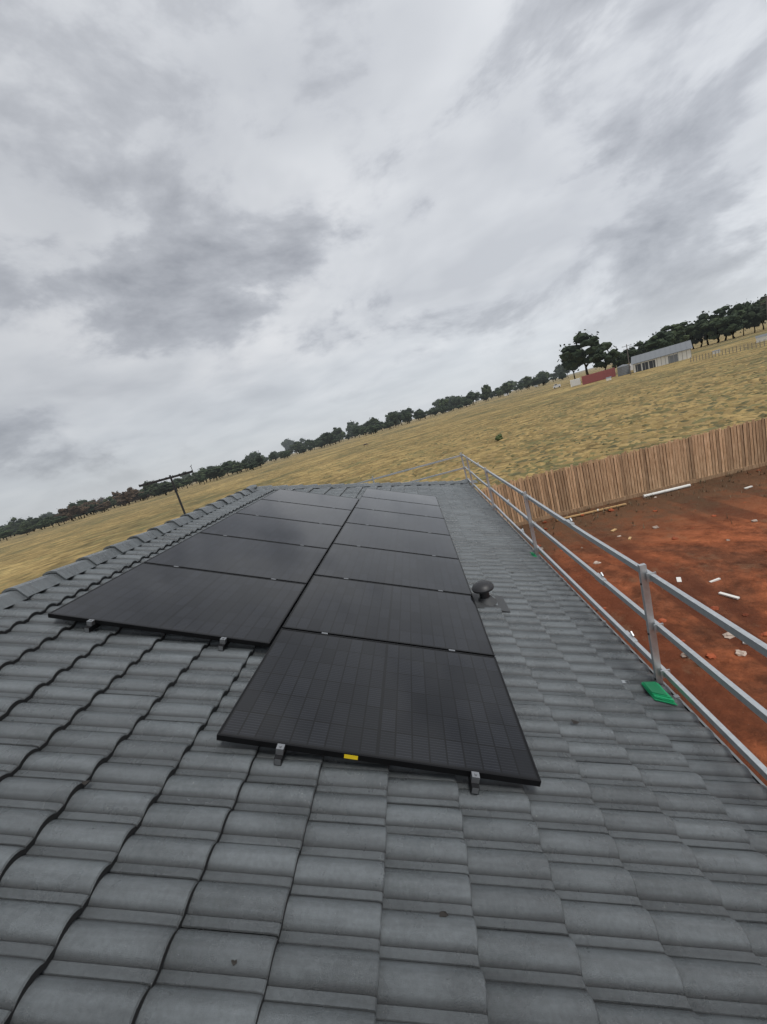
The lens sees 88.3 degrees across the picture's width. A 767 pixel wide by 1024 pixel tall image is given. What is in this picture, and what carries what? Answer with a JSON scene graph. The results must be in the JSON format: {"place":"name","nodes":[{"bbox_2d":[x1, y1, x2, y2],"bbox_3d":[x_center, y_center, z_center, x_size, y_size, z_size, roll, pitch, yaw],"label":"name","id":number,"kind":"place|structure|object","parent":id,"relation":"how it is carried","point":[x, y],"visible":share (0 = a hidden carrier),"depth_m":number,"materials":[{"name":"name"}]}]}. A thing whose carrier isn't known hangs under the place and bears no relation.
{"place":"outdoors","nodes":[
{"label":"outdoors","id":0,"kind":"place"},
{"bbox_2d":[0,320,766,593],"bbox_3d":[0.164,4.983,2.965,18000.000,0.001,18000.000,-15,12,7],"label":"ground","id":1,"kind":"structure","parent":0,"point":[37,553],"depth_m":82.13,"materials":[{"name":"yellow plant"}]},
{"bbox_2d":[0,530,12,540],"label":"tree","id":2,"kind":"object","parent":1,"relation":"on","point":[4,533],"visible":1,"depth_m":350.54,"materials":[{"name":"green plant"}]},
{"bbox_2d":[6,517,23,528],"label":"tree","id":3,"kind":"object","parent":1,"relation":"on","point":[11,525],"visible":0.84,"depth_m":576.29,"materials":[{"name":"green plant"}]},
{"bbox_2d":[12,525,36,534],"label":"tree","id":4,"kind":"object","parent":1,"relation":"on","point":[23,530],"visible":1,"depth_m":340.84,"materials":[{"name":"green plant"}]},
{"bbox_2d":[19,522,31,527],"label":"tree","id":5,"kind":"object","parent":1,"relation":"on","point":[26,524],"visible":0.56,"depth_m":394.27,"materials":[{"name":"green plant"}]},
{"bbox_2d":[20,517,34,524],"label":"tree","id":6,"kind":"object","parent":1,"relation":"on","point":[30,520],"visible":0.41,"depth_m":526.66,"materials":[{"name":"green plant"}]},
{"bbox_2d":[33,517,43,524],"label":"tree","id":7,"kind":"object","parent":1,"relation":"on","point":[37,520],"visible":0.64,"depth_m":402.90,"materials":[{"name":"green plant"}]},
{"bbox_2d":[35,520,44,528],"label":"tree","id":8,"kind":"object","parent":1,"relation":"on","point":[40,523],"visible":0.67,"depth_m":387.72,"materials":[{"name":"green plant"}]},
{"bbox_2d":[43,515,53,526],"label":"tree","id":9,"kind":"object","parent":1,"relation":"on","point":[45,520],"visible":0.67,"depth_m":362.11,"materials":[{"name":"green plant"}]},
{"bbox_2d":[47,516,67,525],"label":"tree","id":10,"kind":"object","parent":1,"relation":"on","point":[55,519],"visible":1,"depth_m":339.80,"materials":[{"name":"green plant"}]},
{"bbox_2d":[55,512,72,523],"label":"tree","id":11,"kind":"object","parent":1,"relation":"on","point":[68,515],"visible":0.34,"depth_m":362.30,"materials":[{"name":"brown plant"}]},
{"bbox_2d":[57,505,81,520],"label":"tree","id":12,"kind":"object","parent":1,"relation":"on","point":[73,509],"visible":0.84,"depth_m":370.86,"materials":[{"name":"brown plant"}]},
{"bbox_2d":[76,506,89,517],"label":"tree","id":13,"kind":"object","parent":1,"relation":"on","point":[84,509],"visible":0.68,"depth_m":387.03,"materials":[{"name":"brown plant"}]},
{"bbox_2d":[76,499,92,515],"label":"tree","id":14,"kind":"object","parent":1,"relation":"on","point":[79,502],"visible":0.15,"depth_m":552.60,"materials":[{"name":"green plant"}]},
{"bbox_2d":[85,504,98,514],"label":"tree","id":15,"kind":"object","parent":1,"relation":"on","point":[91,508],"visible":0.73,"depth_m":404.80,"materials":[{"name":"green plant"}]},
{"bbox_2d":[94,504,109,511],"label":"tree","id":16,"kind":"object","parent":1,"relation":"on","point":[99,507],"visible":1,"depth_m":392.36,"materials":[{"name":"brown plant"}]},
{"bbox_2d":[119,491,130,503],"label":"tree","id":17,"kind":"object","parent":1,"relation":"on","point":[124,495],"visible":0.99,"depth_m":368.72,"materials":[{"name":"brown plant"}]},
{"bbox_2d":[116,498,133,505],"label":"tree","id":18,"kind":"object","parent":1,"relation":"on","point":[124,502],"visible":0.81,"depth_m":416.02,"materials":[{"name":"green plant"}]},
{"bbox_2d":[126,487,136,501],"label":"tree","id":19,"kind":"object","parent":1,"relation":"on","point":[131,490],"visible":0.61,"depth_m":441.73,"materials":[{"name":"brown plant"}]},
{"bbox_2d":[130,491,151,500],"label":"tree","id":20,"kind":"object","parent":1,"relation":"on","point":[135,495],"visible":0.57,"depth_m":425.69,"materials":[{"name":"green plant"}]},
{"bbox_2d":[138,490,151,499],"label":"tree","id":21,"kind":"object","parent":1,"relation":"on","point":[143,494],"visible":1,"depth_m":409.51,"materials":[{"name":"green plant"}]},
{"bbox_2d":[146,483,162,494],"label":"tree","id":22,"kind":"object","parent":1,"relation":"on","point":[152,486],"visible":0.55,"depth_m":438.75,"materials":[{"name":"green plant"}]},
{"bbox_2d":[151,483,178,495],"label":"tree","id":23,"kind":"object","parent":1,"relation":"on","point":[162,487],"visible":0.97,"depth_m":340.07,"materials":[{"name":"green plant"}]},
{"bbox_2d":[183,479,192,487],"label":"tree","id":24,"kind":"object","parent":1,"relation":"on","point":[187,482],"visible":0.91,"depth_m":403.99,"materials":[{"name":"green plant"}]},
{"bbox_2d":[203,467,223,479],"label":"tree","id":25,"kind":"object","parent":1,"relation":"on","point":[211,473],"visible":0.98,"depth_m":370.62,"materials":[{"name":"green plant"}]},
{"bbox_2d":[216,471,224,477],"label":"tree","id":26,"kind":"object","parent":1,"relation":"on","point":[220,474],"visible":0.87,"depth_m":376.15,"materials":[{"name":"green plant"}]},
{"bbox_2d":[219,462,233,475],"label":"tree","id":27,"kind":"object","parent":1,"relation":"on","point":[227,467],"visible":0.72,"depth_m":438.68,"materials":[{"name":"green plant"}]},
{"bbox_2d":[228,468,243,473],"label":"tree","id":28,"kind":"object","parent":1,"relation":"on","point":[236,470],"visible":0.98,"depth_m":409.83,"materials":[{"name":"green plant"}]},
{"bbox_2d":[232,461,242,468],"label":"tree","id":29,"kind":"object","parent":1,"relation":"on","point":[236,465],"visible":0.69,"depth_m":441.66,"materials":[{"name":"green plant"}]},
{"bbox_2d":[246,462,258,469],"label":"tree","id":30,"kind":"object","parent":1,"relation":"on","point":[253,465],"visible":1,"depth_m":364.18,"materials":[{"name":"green plant"}]},
{"bbox_2d":[249,451,260,459],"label":"tree","id":31,"kind":"object","parent":1,"relation":"on","point":[254,454],"visible":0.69,"depth_m":801.90,"materials":[{"name":"green plant"}]},
{"bbox_2d":[252,456,264,466],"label":"tree","id":32,"kind":"object","parent":1,"relation":"on","point":[258,459],"visible":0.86,"depth_m":389.52,"materials":[{"name":"green plant"}]},
{"bbox_2d":[281,438,293,449],"bbox_3d":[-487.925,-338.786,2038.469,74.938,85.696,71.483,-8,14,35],"label":"tree","id":33,"kind":"object","parent":1,"relation":"on","point":[286,443],"visible":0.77,"depth_m":2016.83,"materials":[{"name":"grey plant"}]},
{"bbox_2d":[291,441,303,453],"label":"tree","id":34,"kind":"object","parent":1,"relation":"on","point":[296,448],"visible":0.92,"depth_m":770.97,"materials":[{"name":"green plant"}]},
{"bbox_2d":[321,432,334,445],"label":"tree","id":35,"kind":"object","parent":1,"relation":"on","point":[327,438],"visible":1,"depth_m":567.72,"materials":[{"name":"green plant"}]},
{"bbox_2d":[330,435,340,443],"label":"tree","id":36,"kind":"object","parent":1,"relation":"on","point":[336,438],"visible":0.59,"depth_m":663.89,"materials":[{"name":"green plant"}]},
{"bbox_2d":[331,427,342,441],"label":"tree","id":37,"kind":"object","parent":1,"relation":"on","point":[337,431],"visible":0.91,"depth_m":749.15,"materials":[{"name":"green plant"}]},
{"bbox_2d":[346,420,358,432],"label":"tree","id":38,"kind":"object","parent":1,"relation":"on","point":[350,426],"visible":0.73,"depth_m":985.85,"materials":[{"name":"green plant"}]},
{"bbox_2d":[352,426,363,437],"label":"tree","id":39,"kind":"object","parent":1,"relation":"on","point":[356,430],"visible":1,"depth_m":557.00,"materials":[{"name":"green plant"}]},
{"bbox_2d":[360,425,369,434],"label":"tree","id":40,"kind":"object","parent":1,"relation":"on","point":[365,428],"visible":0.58,"depth_m":583.38,"materials":[{"name":"green plant"}]},
{"bbox_2d":[369,417,378,424],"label":"tree","id":41,"kind":"object","parent":1,"relation":"on","point":[375,420],"visible":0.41,"depth_m":668.06,"materials":[{"name":"green plant"}]},
{"bbox_2d":[368,424,379,432],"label":"tree","id":42,"kind":"object","parent":1,"relation":"on","point":[375,427],"visible":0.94,"depth_m":534.75,"materials":[{"name":"green plant"}]},
{"bbox_2d":[382,421,394,428],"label":"tree","id":43,"kind":"object","parent":1,"relation":"on","point":[385,425],"visible":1,"depth_m":530.12,"materials":[{"name":"green plant"}]},
{"bbox_2d":[389,412,397,424],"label":"tree","id":44,"kind":"object","parent":1,"relation":"on","point":[393,417],"visible":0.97,"depth_m":554.17,"materials":[{"name":"green plant"}]},
{"bbox_2d":[398,408,413,413],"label":"tree","id":45,"kind":"object","parent":1,"relation":"on","point":[411,411],"visible":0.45,"depth_m":782.50,"materials":[{"name":"green plant"}]},
{"bbox_2d":[401,409,412,423],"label":"tree","id":46,"kind":"object","parent":1,"relation":"on","point":[406,416],"visible":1,"depth_m":533.06,"materials":[{"name":"green plant"}]},
{"bbox_2d":[413,408,423,419],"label":"tree","id":47,"kind":"object","parent":1,"relation":"on","point":[418,413],"visible":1,"depth_m":563.19,"materials":[{"name":"green plant"}]},
{"bbox_2d":[438,398,448,409],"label":"tree","id":48,"kind":"object","parent":1,"relation":"on","point":[443,402],"visible":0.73,"depth_m":600.17,"materials":[{"name":"green plant"}]},
{"bbox_2d":[451,396,460,408],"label":"tree","id":49,"kind":"object","parent":1,"relation":"on","point":[456,399],"visible":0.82,"depth_m":652.75,"materials":[{"name":"green plant"}]},
{"bbox_2d":[466,390,480,404],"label":"tree","id":50,"kind":"object","parent":1,"relation":"on","point":[470,395],"visible":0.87,"depth_m":579.32,"materials":[{"name":"green plant"}]},
{"bbox_2d":[481,383,491,397],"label":"tree","id":51,"kind":"object","parent":1,"relation":"on","point":[486,390],"visible":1,"depth_m":540.67,"materials":[{"name":"green plant"}]},
{"bbox_2d":[492,387,502,396],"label":"tree","id":52,"kind":"object","parent":1,"relation":"on","point":[496,389],"visible":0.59,"depth_m":631.83,"materials":[{"name":"green plant"}]},
{"bbox_2d":[500,382,513,394],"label":"tree","id":53,"kind":"object","parent":1,"relation":"on","point":[508,389],"visible":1,"depth_m":550.66,"materials":[{"name":"green plant"}]},
{"bbox_2d":[502,380,516,388],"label":"tree","id":54,"kind":"object","parent":1,"relation":"on","point":[514,383],"visible":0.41,"depth_m":914.81,"materials":[{"name":"green plant"}]},
{"bbox_2d":[517,382,523,391],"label":"tree","id":55,"kind":"object","parent":1,"relation":"on","point":[520,385],"visible":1,"depth_m":560.52,"materials":[{"name":"green plant"}]},
{"bbox_2d":[523,375,531,387],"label":"tree","id":56,"kind":"object","parent":1,"relation":"on","point":[526,379],"visible":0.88,"depth_m":589.90,"materials":[{"name":"green plant"}]},
{"bbox_2d":[528,377,538,386],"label":"tree","id":57,"kind":"object","parent":1,"relation":"on","point":[531,382],"visible":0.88,"depth_m":552.89,"materials":[{"name":"green plant"}]},
{"bbox_2d":[534,376,551,384],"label":"tree","id":58,"kind":"object","parent":1,"relation":"on","point":[538,382],"visible":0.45,"depth_m":549.53,"materials":[{"name":"green plant"}]},
{"bbox_2d":[538,375,548,384],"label":"tree","id":59,"kind":"object","parent":1,"relation":"on","point":[541,379],"visible":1,"depth_m":534.14,"materials":[{"name":"green plant"}]},
{"bbox_2d":[538,370,549,377],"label":"tree","id":60,"kind":"object","parent":1,"relation":"on","point":[543,373],"visible":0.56,"depth_m":661.88,"materials":[{"name":"green plant"}]},
{"bbox_2d":[553,364,563,372],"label":"tree","id":61,"kind":"object","parent":1,"relation":"on","point":[559,368],"visible":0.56,"depth_m":850.89,"materials":[{"name":"green plant"}]},
{"bbox_2d":[558,371,566,379],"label":"tree","id":62,"kind":"object","parent":1,"relation":"on","point":[562,375],"visible":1,"depth_m":550.60,"materials":[{"name":"green plant"}]},
{"bbox_2d":[561,361,580,378],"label":"tree","id":63,"kind":"object","parent":1,"relation":"on","point":[575,368],"visible":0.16,"depth_m":237.77,"materials":[{"name":"green plant"}]},
{"bbox_2d":[570,378,580,386],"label":"white shipping container","id":64,"kind":"object","parent":1,"relation":"on","point":[575,382],"visible":0.96,"depth_m":161.16,"materials":[{"name":"white metal"}]},
{"bbox_2d":[557,329,611,374],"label":"tree","id":65,"kind":"object","parent":1,"relation":"on","point":[574,355],"visible":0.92,"depth_m":191.20,"materials":[{"name":"green plant"}]},
{"bbox_2d":[581,367,615,384],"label":"shipping container","id":66,"kind":"object","parent":1,"relation":"on","point":[595,377],"visible":0.96,"depth_m":145.86,"materials":[{"name":"red metal"}]},
{"bbox_2d":[589,344,620,369],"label":"tree","id":67,"kind":"object","parent":1,"relation":"on","point":[600,354],"visible":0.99,"depth_m":154.25,"materials":[{"name":"green plant"}]},
{"bbox_2d":[610,352,627,367],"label":"tree","id":68,"kind":"object","parent":1,"relation":"on","point":[621,360],"visible":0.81,"depth_m":192.18,"materials":[{"name":"green plant"}]},
{"bbox_2d":[621,348,637,362],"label":"tree","id":69,"kind":"object","parent":1,"relation":"on","point":[632,352],"visible":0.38,"depth_m":193.36,"materials":[{"name":"green plant"}]},
{"bbox_2d":[630,340,646,354],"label":"tree","id":70,"kind":"object","parent":1,"relation":"on","point":[639,344],"visible":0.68,"depth_m":249.05,"materials":[{"name":"green plant"}]},
{"bbox_2d":[514,465,766,785],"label":"dirt yard","id":71,"kind":"structure","parent":1,"relation":"on","point":[700,555],"depth_m":9.67,"materials":[{"name":"brown soil"}]},
{"bbox_2d":[0,744,655,1007],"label":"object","id":72,"kind":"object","parent":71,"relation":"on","point":[263,934],"depth_m":1.57,"materials":[{"name":"black"}]},
{"bbox_2d":[139,466,195,513],"bbox_3d":[-4.317,-0.118,8.290,1.040,1.467,1.000,-21,13,-25],"label":"tv antenna mast","id":73,"kind":"object","parent":72,"relation":"on","point":[170,477],"visible":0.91,"depth_m":8.22,"materials":[{"name":"grey metal"}]},
{"bbox_2d":[0,480,477,609],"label":"ridge capping","id":74,"kind":"object","parent":72,"relation":"on","point":[13,595],"visible":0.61,"depth_m":4.77,"materials":[{"name":"tile"}]},
{"bbox_2d":[0,483,766,1023],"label":"roof tiles","id":75,"kind":"object","parent":72,"relation":"on","point":[628,881],"visible":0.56,"depth_m":1.77,"materials":[{"name":"grey tile"}]},
{"bbox_2d":[84,489,479,794],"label":"clamps","id":76,"kind":"object","parent":75,"relation":"on","point":[473,778],"visible":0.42,"depth_m":2.12,"materials":[{"name":"grey metal"}]},
{"bbox_2d":[48,488,540,786],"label":"solar panels","id":77,"kind":"object","parent":76,"relation":"attached to","point":[379,673],"visible":1,"depth_m":3.33,"materials":[{"name":"black"}]},
{"bbox_2d":[82,572,578,965],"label":"roof litter leaves","id":78,"kind":"object","parent":75,"relation":"on","point":[442,914],"visible":1,"depth_m":1.55,"materials":[{"name":"brown plant"}]},
{"bbox_2d":[472,580,509,612],"bbox_3d":[1.143,0.928,4.388,0.380,0.340,0.380,-15,12,7],"label":"roof vent","id":79,"kind":"object","parent":75,"relation":"on","point":[482,589],"visible":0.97,"depth_m":4.33,"materials":[{"name":"grey metal"}]},
{"bbox_2d":[530,552,676,704],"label":"green pads","id":80,"kind":"object","parent":75,"relation":"on","point":[656,691],"visible":1,"depth_m":3.06,"materials":[{"name":"green plastic"}]},
{"bbox_2d":[357,453,766,780],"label":"guard rail","id":81,"kind":"object","parent":72,"relation":"on","point":[653,625],"visible":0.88,"depth_m":3.12,"materials":[{"name":"metal"}]},
{"bbox_2d":[470,484,766,786],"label":"eave gutter","id":82,"kind":"object","parent":72,"relation":"attached to","point":[720,741],"visible":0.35,"depth_m":3.19,"materials":[{"name":"grey paint"}]},
{"bbox_2d":[477,418,766,526],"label":"paling fence","id":83,"kind":"object","parent":71,"relation":"on","point":[710,454],"visible":0.33,"depth_m":15.49,"materials":[{"name":"brown wood"}]},
{"bbox_2d":[513,467,766,666],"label":"dead weed tufts","id":84,"kind":"object","parent":71,"relation":"on","point":[653,496],"visible":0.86,"depth_m":14.78,"materials":[{"name":"brown plant"}]},
{"bbox_2d":[538,469,766,658],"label":"rocks","id":85,"kind":"object","parent":71,"relation":"on","point":[728,635],"visible":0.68,"depth_m":7.98,"materials":[{"name":"beige stone"}]},
{"bbox_2d":[556,484,752,644],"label":"yard debris offcuts","id":86,"kind":"object","parent":71,"relation":"on","point":[679,578],"visible":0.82,"depth_m":15.12,"materials":[{"name":"white plastic"}]},
{"bbox_2d":[617,340,692,376],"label":"house","id":87,"kind":"structure","parent":1,"relation":"on","point":[663,356],"depth_m":126.36,"materials":[{"name":"white"}]},
{"bbox_2d":[641,331,676,352],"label":"tree","id":88,"kind":"object","parent":1,"relation":"on","point":[660,339],"visible":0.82,"depth_m":179.41,"materials":[{"name":"green plant"}]},
{"bbox_2d":[660,324,690,344],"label":"tree","id":89,"kind":"object","parent":1,"relation":"on","point":[677,328],"visible":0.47,"depth_m":190.54,"materials":[{"name":"green plant"}]},
{"bbox_2d":[667,321,696,343],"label":"tree","id":90,"kind":"object","parent":1,"relation":"on","point":[683,324],"visible":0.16,"depth_m":209.61,"materials":[{"name":"green plant"}]},
{"bbox_2d":[676,322,706,348],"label":"tree","id":91,"kind":"object","parent":1,"relation":"on","point":[695,334],"visible":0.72,"depth_m":206.15,"materials":[{"name":"green plant"}]},
{"bbox_2d":[690,318,709,346],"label":"tree","id":92,"kind":"object","parent":1,"relation":"on","point":[700,340],"visible":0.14,"depth_m":214.42,"materials":[{"name":"green plant"}]},
{"bbox_2d":[693,311,717,344],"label":"tree","id":93,"kind":"object","parent":1,"relation":"on","point":[703,318],"visible":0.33,"depth_m":206.44,"materials":[{"name":"green plant"}]},
{"bbox_2d":[699,313,729,342],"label":"tree","id":94,"kind":"object","parent":1,"relation":"on","point":[713,333],"visible":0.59,"depth_m":199.46,"materials":[{"name":"green plant"}]},
{"bbox_2d":[707,304,733,340],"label":"tree","id":95,"kind":"object","parent":1,"relation":"on","point":[721,311],"visible":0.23,"depth_m":200.30,"materials":[{"name":"green plant"}]},
{"bbox_2d":[690,339,765,361],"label":"paddock fence line","id":96,"kind":"object","parent":1,"relation":"on","point":[725,351],"visible":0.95,"depth_m":89.13,"materials":[{"name":"brown"}]},
{"bbox_2d":[713,308,750,338],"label":"tree","id":97,"kind":"object","parent":1,"relation":"on","point":[734,322],"visible":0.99,"depth_m":190.61,"materials":[{"name":"green plant"}]},
{"bbox_2d":[730,299,753,335],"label":"tree","id":98,"kind":"object","parent":1,"relation":"on","point":[747,305],"visible":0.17,"depth_m":194.94,"materials":[{"name":"green plant"}]},
{"bbox_2d":[741,303,766,332],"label":"tree","id":99,"kind":"object","parent":1,"relation":"on","point":[754,316],"visible":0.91,"depth_m":189.54,"materials":[{"name":"green plant"}]},
{"bbox_2d":[750,296,766,329],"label":"tree","id":100,"kind":"object","parent":1,"relation":"on","point":[757,302],"visible":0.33,"depth_m":201.31,"materials":[{"name":"green plant"}]},
{"bbox_2d":[0,0,766,525],"label":"sky","id":101,"kind":"structure","parent":0,"point":[230,230],"materials":[{"name":"grey"}]},
{"bbox_2d":[447,333,766,411],"bbox_3d":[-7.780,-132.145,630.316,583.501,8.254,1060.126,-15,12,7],"label":"distant farm buildings","id":102,"kind":"structure","parent":0,"point":[761,338],"depth_m":100.81,"materials":[{"name":"white"}]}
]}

